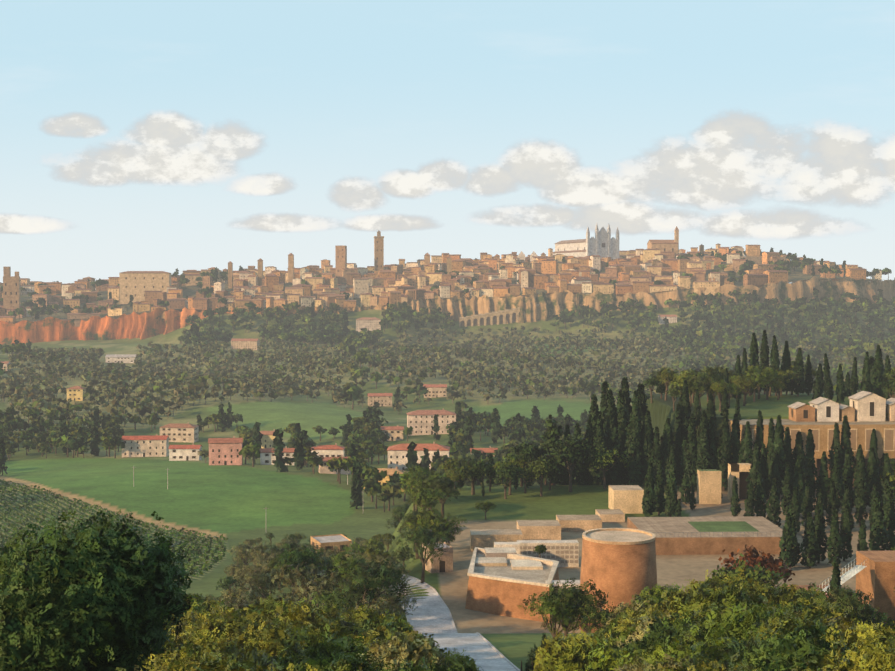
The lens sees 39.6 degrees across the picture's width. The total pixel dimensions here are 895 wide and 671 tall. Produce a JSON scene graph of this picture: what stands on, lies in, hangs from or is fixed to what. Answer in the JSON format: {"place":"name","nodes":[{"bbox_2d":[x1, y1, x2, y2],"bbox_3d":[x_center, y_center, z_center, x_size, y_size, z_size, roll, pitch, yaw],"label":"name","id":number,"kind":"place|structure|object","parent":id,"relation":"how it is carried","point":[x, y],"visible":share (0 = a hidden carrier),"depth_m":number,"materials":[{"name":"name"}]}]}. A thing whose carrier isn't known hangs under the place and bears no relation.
{"place":"outdoors","nodes":[
{"label":"outdoors","id":0,"kind":"place"},
{"bbox_2d":[0,302,894,670],"bbox_3d":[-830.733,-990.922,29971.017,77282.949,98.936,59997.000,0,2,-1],"label":"terrain","id":1,"kind":"structure","parent":0,"point":[202,496],"depth_m":529.33,"materials":[{"name":"green plant"}]},
{"bbox_2d":[0,505,194,670],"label":"tree","id":2,"kind":"object","parent":1,"relation":"on","point":[87,598],"visible":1,"depth_m":54.81,"materials":[{"name":"green plant"}]},
{"bbox_2d":[0,479,227,578],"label":"vineyard foliage","id":3,"kind":"object","parent":1,"relation":"on","point":[197,554],"visible":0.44,"depth_m":432.91,"materials":[{"name":"green plant"}]},
{"bbox_2d":[131,466,347,532],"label":"utility poles","id":4,"kind":"object","parent":1,"relation":"on","point":[169,469],"visible":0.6,"depth_m":536.27,"materials":[{"name":"paint"}]},
{"bbox_2d":[0,401,589,511],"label":"trees","id":5,"kind":"object","parent":1,"relation":"on","point":[464,427],"depth_m":725.72,"materials":[{"name":"green plant"}]},
{"bbox_2d":[0,314,676,573],"bbox_3d":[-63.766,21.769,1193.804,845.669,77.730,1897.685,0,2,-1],"label":"houses","id":6,"kind":"structure","parent":1,"relation":"on","point":[224,451],"depth_m":713.33,"materials":[{"name":"paint"}]},
{"bbox_2d":[0,288,894,426],"bbox_3d":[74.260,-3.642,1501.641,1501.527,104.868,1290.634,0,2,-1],"label":"forest","id":7,"kind":"object","parent":1,"relation":"on","point":[195,381],"depth_m":1472.92,"materials":[{"name":"green plant"}]},
{"bbox_2d":[0,262,894,344],"bbox_3d":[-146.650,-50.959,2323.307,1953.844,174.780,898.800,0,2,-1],"label":"cliff","id":8,"kind":"structure","parent":1,"relation":"on","point":[129,324],"depth_m":1907.54,"materials":[{"name":"stone"}]},
{"bbox_2d":[0,224,881,326],"bbox_3d":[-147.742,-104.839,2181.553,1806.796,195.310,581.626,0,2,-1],"label":"town buildings","id":9,"kind":"structure","parent":8,"relation":"on","point":[642,270],"depth_m":2035.27,"materials":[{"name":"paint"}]},
{"bbox_2d":[0,247,891,319],"bbox_3d":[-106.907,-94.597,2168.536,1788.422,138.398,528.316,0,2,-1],"label":"town trees","id":10,"kind":"object","parent":8,"relation":"on","point":[214,273],"depth_m":2039.01,"materials":[{"name":"green plant"}]},
{"bbox_2d":[459,304,538,326],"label":"arcade","id":11,"kind":"object","parent":1,"relation":"on","point":[511,315],"visible":0.54,"depth_m":1895.43,"materials":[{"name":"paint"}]},
{"bbox_2d":[116,568,894,670],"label":"trees","id":12,"kind":"object","parent":1,"relation":"on","point":[716,624],"depth_m":80.03,"materials":[{"name":"green plant"}]},
{"bbox_2d":[170,360,894,638],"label":"trees","id":13,"kind":"object","parent":1,"relation":"on","point":[363,563],"depth_m":222.16,"materials":[{"name":"green plant"}]},
{"bbox_2d":[578,539,656,631],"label":"round tower","id":14,"kind":"structure","parent":1,"relation":"on","point":[621,573],"depth_m":203.87,"materials":[{"name":"brick"}]},
{"bbox_2d":[446,330,894,592],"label":"cypress trees","id":15,"kind":"object","parent":1,"relation":"on","point":[621,432],"depth_m":333.24,"materials":[{"name":"green plant"}]},
{"bbox_2d":[465,391,894,623],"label":"building complex","id":16,"kind":"structure","parent":1,"relation":"on","point":[509,571],"depth_m":265.25,"materials":[{"name":"paint"}]},
{"bbox_2d":[0,0,894,283],"label":"sky","id":17,"kind":"structure","parent":0,"point":[136,135],"materials":[{"name":"blue"}]},
{"bbox_2d":[378,575,519,670],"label":"access road","id":18,"kind":"structure","parent":0,"point":[431,613],"depth_m":204.50,"materials":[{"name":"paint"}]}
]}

